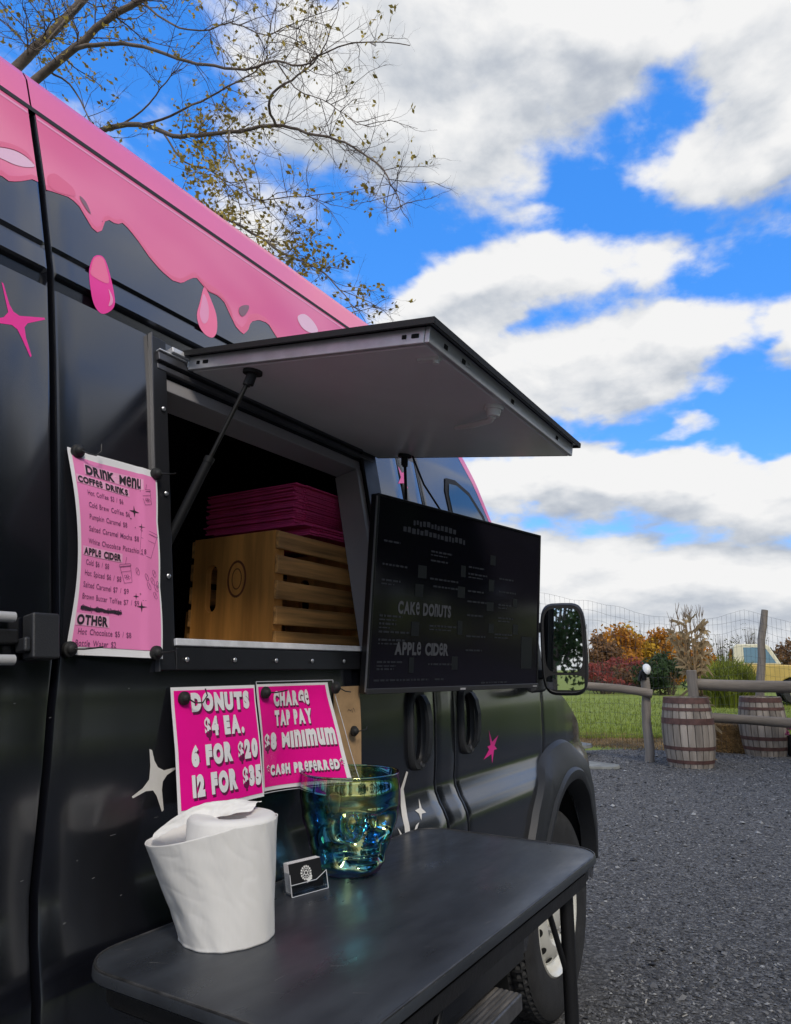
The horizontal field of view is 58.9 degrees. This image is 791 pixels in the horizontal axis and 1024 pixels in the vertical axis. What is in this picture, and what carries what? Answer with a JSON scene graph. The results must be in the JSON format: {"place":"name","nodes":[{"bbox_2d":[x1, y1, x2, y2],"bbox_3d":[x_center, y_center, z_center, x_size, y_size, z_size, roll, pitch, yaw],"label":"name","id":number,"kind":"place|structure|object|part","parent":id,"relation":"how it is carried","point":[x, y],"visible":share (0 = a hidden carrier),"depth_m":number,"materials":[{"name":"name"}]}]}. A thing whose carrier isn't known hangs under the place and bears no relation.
{"place":"outdoors","nodes":[
{"label":"outdoors","id":0,"kind":"place"},
{"bbox_2d":[0,0,790,660],"label":"sky","id":1,"kind":"structure","parent":0,"point":[613,239],"materials":[{"name":"blue"}]},
{"bbox_2d":[579,731,663,750],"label":"dry grass verge","id":2,"kind":"structure","parent":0,"point":[620,742],"depth_m":12.42,"materials":[{"name":"plant"}]},
{"bbox_2d":[510,743,790,1023],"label":"gravel yard","id":3,"kind":"structure","parent":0,"point":[604,947],"depth_m":4.08,"materials":[{"name":"grey gravel"}]},
{"bbox_2d":[0,0,455,323],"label":"tall tree","id":4,"kind":"object","parent":3,"relation":"on","point":[28,55],"visible":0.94,"depth_m":9.08,"materials":[{"name":"brown plant"}]},
{"bbox_2d":[0,56,598,1023],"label":"food van","id":5,"kind":"object","parent":3,"relation":"on","point":[150,318],"visible":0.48,"depth_m":1.42,"materials":[{"name":"metal"}]},
{"bbox_2d":[62,641,103,656],"bbox_3d":[-0.481,0.211,1.076,0.060,0.024,0.018,11,-16,-40],"label":"magnet hook","id":6,"kind":"object","parent":5,"relation":"attached to","point":[70,648],"visible":1,"depth_m":1.06,"materials":[{"name":"black metal"}]},
{"bbox_2d":[71,444,101,457],"bbox_3d":[-0.527,-0.105,1.194,0.049,0.030,0.019,9,-15,-36],"label":"magnet hook","id":7,"kind":"object","parent":5,"relation":"attached to","point":[78,451],"visible":1,"depth_m":1.18,"materials":[{"name":"black metal"}]},
{"bbox_2d":[67,447,162,658],"bbox_3d":[-0.475,0.071,1.191,0.068,0.349,0.180,-9,-15,35],"label":"drink menu","id":8,"kind":"object","parent":5,"relation":"attached to","point":[117,609],"visible":0.99,"depth_m":1.19,"materials":[{"name":"pink paper"}]},
{"bbox_2d":[150,468,175,479],"bbox_3d":[-0.437,-0.070,1.317,0.050,0.024,0.018,10,-16,-38],"label":"magnet hook","id":9,"kind":"object","parent":5,"relation":"attached to","point":[156,473],"visible":1,"depth_m":1.30,"materials":[{"name":"black metal"}]},
{"bbox_2d":[150,646,177,659],"bbox_3d":[-0.395,0.240,1.196,0.050,0.024,0.018,10,-16,-38],"label":"magnet hook","id":10,"kind":"object","parent":5,"relation":"attached to","point":[156,652],"visible":1,"depth_m":1.18,"materials":[{"name":"black metal"}]},
{"bbox_2d":[184,612,189,638],"bbox_3d":[-0.543,0.330,1.915,0.080,0.115,0.015,-8,-15,31],"label":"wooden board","id":11,"kind":"object","parent":5,"relation":"on","point":[187,630],"visible":0.14,"depth_m":1.93,"materials":[{"name":"brown wood"}]},
{"bbox_2d":[178,688,207,704],"bbox_3d":[-0.359,0.327,1.240,0.052,0.028,0.018,10,-16,-38],"label":"magnet hook","id":12,"kind":"object","parent":5,"relation":"attached to","point":[184,697],"visible":1,"depth_m":1.23,"materials":[{"name":"black metal"}]},
{"bbox_2d":[170,685,263,814],"bbox_3d":[-0.318,0.423,1.274,0.048,0.205,0.216,-8,-15,31],"label":"price sign","id":13,"kind":"object","parent":5,"relation":"attached to","point":[217,746],"visible":0.99,"depth_m":1.26,"materials":[{"name":"pink paper"}]},
{"bbox_3d":[-0.294,0.256,1.658,0.356,2.016,1.235,-8,-15,31],"label":"sliding door","id":14,"kind":"part","parent":5,"relation":"part of","materials":[{"name":"black metal"}]},
{"bbox_3d":[-0.257,0.034,1.685,0.198,0.679,0.876,-8,-15,31],"label":"window frame","id":15,"kind":"part","parent":5,"relation":"part of","materials":[{"name":"black paint"}]},
{"bbox_2d":[187,530,359,645],"bbox_3d":[-0.316,0.244,1.955,0.308,0.300,0.401,-8,-15,31],"label":"wooden crate","id":16,"kind":"object","parent":5,"relation":"on","point":[254,596],"visible":0.77,"depth_m":1.81,"materials":[{"name":"brown wood"}]},
{"bbox_2d":[284,533,344,557],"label":"flat box","id":17,"kind":"object","parent":16,"relation":"on","point":[318,538],"visible":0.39,"depth_m":1.99,"materials":[{"name":"pink cardboard"}]},
{"bbox_2d":[291,531,343,540],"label":"flat box","id":18,"kind":"object","parent":17,"relation":"on","point":[322,534],"visible":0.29,"depth_m":1.91,"materials":[{"name":"pink cardboard"}]},
{"bbox_2d":[287,529,343,538],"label":"flat box","id":19,"kind":"object","parent":18,"relation":"on","point":[314,531],"visible":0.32,"depth_m":1.91,"materials":[{"name":"pink cardboard"}]},
{"bbox_2d":[284,528,343,537],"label":"flat box","id":20,"kind":"object","parent":19,"relation":"on","point":[323,531],"visible":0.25,"depth_m":1.92,"materials":[{"name":"pink cardboard"}]},
{"bbox_2d":[214,523,343,536],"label":"flat box","id":21,"kind":"object","parent":20,"relation":"on","point":[293,527],"visible":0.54,"depth_m":1.92,"materials":[{"name":"pink cardboard"}]},
{"bbox_2d":[205,523,297,537],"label":"flat box","id":22,"kind":"object","parent":21,"relation":"on","point":[211,534],"visible":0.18,"depth_m":1.96,"materials":[{"name":"pink cardboard"}]},
{"bbox_2d":[207,521,311,533],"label":"flat box","id":23,"kind":"object","parent":22,"relation":"on","point":[298,522],"visible":0.21,"depth_m":1.94,"materials":[{"name":"pink cardboard"}]},
{"bbox_2d":[206,519,342,532],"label":"flat box","id":24,"kind":"object","parent":23,"relation":"on","point":[268,523],"visible":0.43,"depth_m":1.95,"materials":[{"name":"pink cardboard"}]},
{"bbox_2d":[203,516,342,531],"bbox_3d":[-0.334,0.060,2.077,0.339,0.004,0.315,-8,-15,31],"label":"flat box","id":25,"kind":"object","parent":24,"relation":"on","point":[255,522],"visible":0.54,"depth_m":1.95,"materials":[{"name":"pink cardboard"}]},
{"bbox_2d":[207,515,342,529],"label":"flat box","id":26,"kind":"object","parent":25,"relation":"on","point":[320,522],"visible":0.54,"depth_m":1.96,"materials":[{"name":"pink cardboard"}]},
{"bbox_2d":[209,513,341,527],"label":"flat box","id":27,"kind":"object","parent":26,"relation":"on","point":[331,523],"visible":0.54,"depth_m":1.95,"materials":[{"name":"pink cardboard"}]},
{"bbox_2d":[207,511,341,524],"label":"flat box","id":28,"kind":"object","parent":27,"relation":"on","point":[255,517],"visible":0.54,"depth_m":1.95,"materials":[{"name":"pink cardboard"}]},
{"bbox_2d":[206,508,341,523],"bbox_3d":[-0.328,0.039,2.079,0.339,0.004,0.315,-8,-15,31],"label":"flat box","id":29,"kind":"object","parent":28,"relation":"on","point":[268,513],"visible":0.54,"depth_m":1.94,"materials":[{"name":"pink cardboard"}]},
{"bbox_2d":[210,508,340,520],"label":"flat box","id":30,"kind":"object","parent":29,"relation":"on","point":[283,509],"visible":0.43,"depth_m":1.97,"materials":[{"name":"pink cardboard"}]},
{"bbox_2d":[206,505,340,519],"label":"flat box","id":31,"kind":"object","parent":30,"relation":"on","point":[267,510],"visible":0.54,"depth_m":1.95,"materials":[{"name":"pink cardboard"}]},
{"bbox_2d":[206,503,340,517],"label":"flat box","id":32,"kind":"object","parent":31,"relation":"on","point":[269,508],"visible":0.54,"depth_m":1.96,"materials":[{"name":"pink cardboard"}]},
{"bbox_2d":[209,502,340,516],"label":"flat box","id":33,"kind":"object","parent":32,"relation":"on","point":[313,507],"visible":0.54,"depth_m":1.96,"materials":[{"name":"pink cardboard"}]},
{"bbox_2d":[210,500,339,514],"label":"flat box","id":34,"kind":"object","parent":33,"relation":"on","point":[314,505],"visible":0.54,"depth_m":1.96,"materials":[{"name":"pink cardboard"}]},
{"bbox_2d":[206,497,339,512],"bbox_3d":[-0.329,0.009,2.088,0.339,0.004,0.315,-8,-15,31],"label":"flat box","id":35,"kind":"object","parent":34,"relation":"on","point":[254,504],"visible":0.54,"depth_m":1.96,"materials":[{"name":"pink cardboard"}]},
{"bbox_2d":[213,496,339,510],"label":"flat box","id":36,"kind":"object","parent":35,"relation":"on","point":[323,504],"visible":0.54,"depth_m":1.96,"materials":[{"name":"pink cardboard"}]},
{"bbox_2d":[207,493,339,509],"bbox_3d":[-0.329,-0.001,2.091,0.339,0.004,0.314,-8,-15,31],"label":"flat box","id":37,"kind":"object","parent":36,"relation":"on","point":[252,501],"visible":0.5,"depth_m":1.96,"materials":[{"name":"pink cardboard"}]},
{"bbox_2d":[207,492,338,506],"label":"flat box","id":38,"kind":"object","parent":37,"relation":"on","point":[287,493],"visible":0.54,"depth_m":1.95,"materials":[{"name":"pink cardboard"}]},
{"bbox_2d":[211,490,338,505],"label":"flat box","id":39,"kind":"object","parent":38,"relation":"on","point":[317,497],"visible":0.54,"depth_m":1.96,"materials":[{"name":"pink cardboard"}]},
{"bbox_2d":[208,488,338,504],"bbox_3d":[-0.326,-0.016,2.096,0.339,0.004,0.315,-8,-15,31],"label":"flat box","id":40,"kind":"object","parent":39,"relation":"on","point":[253,496],"visible":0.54,"depth_m":1.96,"materials":[{"name":"pink cardboard"}]},
{"bbox_2d":[208,487,337,502],"bbox_3d":[-0.328,-0.019,2.105,0.339,0.004,0.315,-8,-15,31],"label":"flat box","id":41,"kind":"object","parent":40,"relation":"on","point":[267,492],"visible":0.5,"depth_m":1.98,"materials":[{"name":"pink cardboard"}]},
{"bbox_2d":[207,485,337,500],"bbox_3d":[-0.332,-0.025,2.106,0.340,0.004,0.316,-8,-15,31],"label":"flat box","id":42,"kind":"object","parent":41,"relation":"on","point":[277,488],"visible":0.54,"depth_m":1.96,"materials":[{"name":"pink cardboard"}]},
{"bbox_2d":[208,482,337,498],"bbox_3d":[-0.328,-0.032,2.099,0.339,0.004,0.315,-8,-15,31],"label":"flat box","id":43,"kind":"object","parent":42,"relation":"on","point":[295,484],"visible":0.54,"depth_m":1.97,"materials":[{"name":"pink cardboard"}]},
{"bbox_2d":[261,686,287,698],"bbox_3d":[-0.245,0.365,1.416,0.060,0.024,0.018,11,-16,-40],"label":"magnet hook","id":44,"kind":"object","parent":5,"relation":"attached to","point":[266,692],"visible":1,"depth_m":1.40,"materials":[{"name":"black metal"}]},
{"bbox_2d":[256,680,358,793],"bbox_3d":[-0.194,0.464,1.468,0.252,0.216,0.084,11,-17,-42],"label":"payment sign","id":45,"kind":"object","parent":5,"relation":"attached to","point":[299,729],"visible":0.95,"depth_m":1.46,"materials":[{"name":"pink paper"}]},
{"bbox_2d":[331,681,350,693],"bbox_3d":[-0.124,0.397,1.583,0.051,0.028,0.018,11,-17,-42],"label":"magnet hook","id":46,"kind":"object","parent":5,"relation":"attached to","point":[336,688],"visible":1,"depth_m":1.57,"materials":[{"name":"black metal"}]},
{"bbox_2d":[333,686,360,763],"bbox_3d":[-0.111,0.520,1.631,0.016,0.220,0.117,-8,-15,31],"label":"kraft note","id":47,"kind":"object","parent":5,"relation":"attached to","point":[349,706],"visible":0.55,"depth_m":1.65,"materials":[{"name":"paper"}]},
{"bbox_2d":[350,726,366,735],"bbox_3d":[-0.085,0.513,1.640,0.050,0.024,0.018,10,-16,-38],"label":"magnet hook","id":48,"kind":"object","parent":5,"relation":"attached to","point":[354,730],"visible":1,"depth_m":1.63,"materials":[{"name":"black metal"}]},
{"bbox_2d":[359,456,540,693],"bbox_3d":[0.157,0.184,2.058,0.169,0.659,0.788,-11,-17,41],"label":"menu screen","id":49,"kind":"object","parent":5,"relation":"attached to","point":[452,601],"visible":1,"depth_m":1.93,"materials":[{"name":"black"}]},
{"bbox_3d":[0.263,0.451,2.540,0.356,2.016,0.742,-8,-15,31],"label":"front door","id":50,"kind":"part","parent":5,"relation":"part of","materials":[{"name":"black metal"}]},
{"bbox_2d":[91,828,595,1023],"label":"serving table","id":51,"kind":"object","parent":3,"relation":"on","point":[424,925],"visible":0.92,"depth_m":1.03,"materials":[{"name":"black metal"}]},
{"bbox_2d":[145,799,277,953],"bbox_3d":[-0.286,0.544,1.069,0.189,0.189,0.182,-8,-15,31],"label":"paper towel roll","id":52,"kind":"object","parent":51,"relation":"on","point":[214,864],"visible":1,"depth_m":1.01,"materials":[{"name":"white paper"}]},
{"bbox_2d":[283,856,328,897],"bbox_3d":[-0.165,0.660,1.270,0.082,0.050,0.038,12,-17,-43],"label":"card holder","id":53,"kind":"object","parent":51,"relation":"on","point":[303,874],"visible":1,"depth_m":1.26,"materials":[{"name":"black"}]},
{"bbox_2d":[300,764,400,878],"bbox_3d":[-0.091,0.618,1.403,0.203,0.188,0.203,-8,-15,31],"label":"skull glass","id":54,"kind":"object","parent":51,"relation":"on","point":[349,824],"visible":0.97,"depth_m":1.33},
{"bbox_2d":[589,761,620,769],"bbox_3d":[2.456,3.396,9.431,1.142,0.035,0.560,-8,-15,31],"label":"flat stone","id":55,"kind":"object","parent":3,"relation":"on","point":[598,765],"visible":0.45,"depth_m":9.16,"materials":[{"name":"grey stone"}]},
{"bbox_2d":[586,677,654,762],"bbox_3d":[2.556,2.923,10.082,2.226,1.264,0.205,-3,-13,11],"label":"rail fence","id":56,"kind":"object","parent":3,"relation":"on","point":[645,691],"visible":0.43,"depth_m":9.89,"materials":[{"name":"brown wood"}]},
{"bbox_2d":[638,664,650,681],"bbox_3d":[3.553,2.287,9.963,0.136,0.251,0.209,5,-13,-20],"label":"post lamp","id":57,"kind":"object","parent":56,"relation":"attached to","point":[645,670],"visible":1,"depth_m":9.95,"materials":[{"name":"white glass"}]},
{"bbox_2d":[661,696,715,768],"bbox_3d":[3.962,2.967,9.474,0.673,0.900,0.674,-8,-15,31],"label":"wooden barrel","id":58,"kind":"object","parent":3,"relation":"on","point":[688,731],"visible":1,"depth_m":9.23,"materials":[{"name":"grey wood"}]},
{"bbox_2d":[601,758,783,1016],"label":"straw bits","id":59,"kind":"object","parent":3,"relation":"on","point":[705,926],"visible":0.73,"depth_m":3.26,"materials":[{"name":"beige plant"}]},
{"bbox_2d":[715,723,744,753],"bbox_3d":[5.160,3.538,11.017,0.946,0.594,0.508,-8,-15,31],"label":"straw bale","id":60,"kind":"object","parent":3,"relation":"on","point":[730,734],"visible":0.33,"depth_m":10.82},
{"bbox_2d":[686,670,790,727],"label":"rail fence","id":61,"kind":"object","parent":3,"relation":"on","point":[694,684],"visible":0.7,"depth_m":9.90,"materials":[{"name":"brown wood"}]},
{"bbox_2d":[664,604,721,759],"bbox_3d":[4.413,2.564,10.365,0.573,2.446,0.526,1,-13,-4],"label":"corn stalk bundle","id":62,"kind":"object","parent":61,"relation":"attached to","point":[685,662],"visible":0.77,"depth_m":10.42,"materials":[{"name":"brown plant"}]},
{"bbox_2d":[738,696,788,756],"bbox_3d":[5.597,3.252,10.665,0.676,0.860,0.676,-8,-15,31],"label":"wooden barrel","id":63,"kind":"object","parent":3,"relation":"on","point":[763,741],"visible":0.86,"depth_m":10.43,"materials":[{"name":"grey wood"}]},
{"bbox_2d":[785,728,790,755],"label":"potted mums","id":64,"kind":"object","parent":3,"relation":"on","point":[789,742],"visible":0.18,"depth_m":10.38,"materials":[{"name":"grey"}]},
{"bbox_2d":[563,683,790,749],"bbox_3d":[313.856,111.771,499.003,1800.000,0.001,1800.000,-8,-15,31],"label":"lawn","id":65,"kind":"structure","parent":0,"point":[598,696],"depth_m":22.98,"materials":[{"name":"green plant"}]},
{"bbox_2d":[587,633,625,690],"bbox_3d":[11.093,8.350,39.002,3.186,3.163,2.561,-8,-15,31],"label":"autumn tree","id":66,"kind":"object","parent":65,"relation":"on","point":[597,654],"visible":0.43,"depth_m":38.59,"materials":[{"name":"brown plant"}]},
{"bbox_2d":[588,659,634,693],"bbox_3d":[10.265,8.234,35.115,3.464,1.723,3.229,-8,-15,31],"label":"autumn shrub","id":67,"kind":"object","parent":65,"relation":"on","point":[601,676],"visible":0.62,"depth_m":34.40,"materials":[{"name":"red plant"}]},
{"bbox_2d":[590,621,644,673],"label":"autumn tree","id":68,"kind":"object","parent":65,"relation":"on","point":[632,651],"visible":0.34,"depth_m":43.23,"materials":[{"name":"orange plant"}]},
{"bbox_2d":[592,654,655,690],"bbox_3d":[12.255,8.515,36.988,3.930,1.982,3.402,-8,-15,31],"label":"autumn shrub","id":69,"kind":"object","parent":65,"relation":"on","point":[629,663],"visible":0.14,"depth_m":36.81,"materials":[{"name":"red plant"}]},
{"bbox_2d":[612,621,661,661],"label":"autumn tree","id":70,"kind":"object","parent":65,"relation":"on","point":[648,652],"visible":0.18,"depth_m":44.11,"materials":[{"name":"yellow plant"}]},
{"bbox_2d":[613,661,677,692],"bbox_3d":[12.491,8.262,35.016,3.149,1.622,2.274,-3,-13,13],"label":"autumn shrub","id":71,"kind":"object","parent":65,"relation":"on","point":[629,678],"visible":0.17,"depth_m":34.97,"materials":[{"name":"red plant"}]},
{"bbox_2d":[629,651,692,694],"bbox_3d":[12.895,7.642,33.170,2.939,2.144,2.666,2,-13,-11],"label":"green shrub","id":72,"kind":"object","parent":65,"relation":"on","point":[660,675],"visible":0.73,"depth_m":32.94,"materials":[{"name":"green plant"}]},
{"bbox_2d":[540,593,790,756],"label":"wire netting","id":73,"kind":"object","parent":65,"relation":"on","point":[761,657],"visible":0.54,"depth_m":11.25,"materials":[{"name":"grey metal"}]},
{"bbox_2d":[639,626,700,687],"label":"autumn tree","id":74,"kind":"object","parent":65,"relation":"on","point":[663,647],"visible":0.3,"depth_m":43.81,"materials":[{"name":"orange plant"}]},
{"bbox_2d":[685,640,719,675],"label":"autumn tree","id":75,"kind":"object","parent":65,"relation":"on","point":[714,657],"visible":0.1,"depth_m":44.57,"materials":[{"name":"orange plant"}]},
{"bbox_2d":[701,666,719,707],"bbox_3d":[10.526,5.789,23.285,1.282,1.367,1.063,-8,-15,31],"label":"feathery shrub","id":76,"kind":"object","parent":65,"relation":"on","point":[711,694],"visible":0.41,"depth_m":22.90,"materials":[{"name":"green plant"}]},
{"bbox_2d":[705,634,738,661],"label":"autumn tree","id":77,"kind":"object","parent":65,"relation":"on","point":[722,649],"visible":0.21,"depth_m":60.90,"materials":[{"name":"grey plant"}]},
{"bbox_2d":[698,651,765,707],"bbox_3d":[11.142,5.545,23.371,2.260,1.886,2.153,-8,-15,31],"label":"feathery shrub","id":78,"kind":"object","parent":65,"relation":"on","point":[721,673],"visible":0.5,"depth_m":22.83,"materials":[{"name":"green plant"}]},
{"bbox_2d":[686,644,790,703],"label":"pickup truck","id":79,"kind":"object","parent":65,"relation":"on","point":[770,654],"visible":0.2,"depth_m":24.67,"materials":[{"name":"yellow paint"}]},
{"bbox_2d":[734,664,755,697],"bbox_3d":[11.440,5.621,22.825,1.302,1.497,1.162,-8,-15,31],"label":"feathery shrub","id":80,"kind":"object","parent":65,"relation":"on","point":[749,693],"visible":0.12,"depth_m":22.59,"materials":[{"name":"green plant"}]},
{"bbox_2d":[732,623,768,643],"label":"autumn tree","id":81,"kind":"object","parent":65,"relation":"on","point":[746,641],"visible":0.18,"depth_m":59.12,"materials":[{"name":"grey plant"}]},
{"bbox_2d":[773,637,790,664],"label":"autumn tree","id":82,"kind":"object","parent":65,"relation":"on","point":[785,649],"visible":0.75,"depth_m":48.80,"materials":[{"name":"brown plant"}]},
{"bbox_3d":[2.520,3.621,10.745,0.726,0.050,0.625,-8,-15,31],"label":"flat stone","id":83,"kind":"object","parent":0,"visible":0},
{"bbox_2d":[581,742,592,748],"bbox_3d":[2.512,3.566,10.725,0.962,0.045,0.876,-8,-15,31],"label":"flat stone","id":84,"kind":"object","parent":83,"relation":"on","point":[586,745],"visible":0.23,"depth_m":10.51,"materials":[{"name":"grey stone"}]}
]}

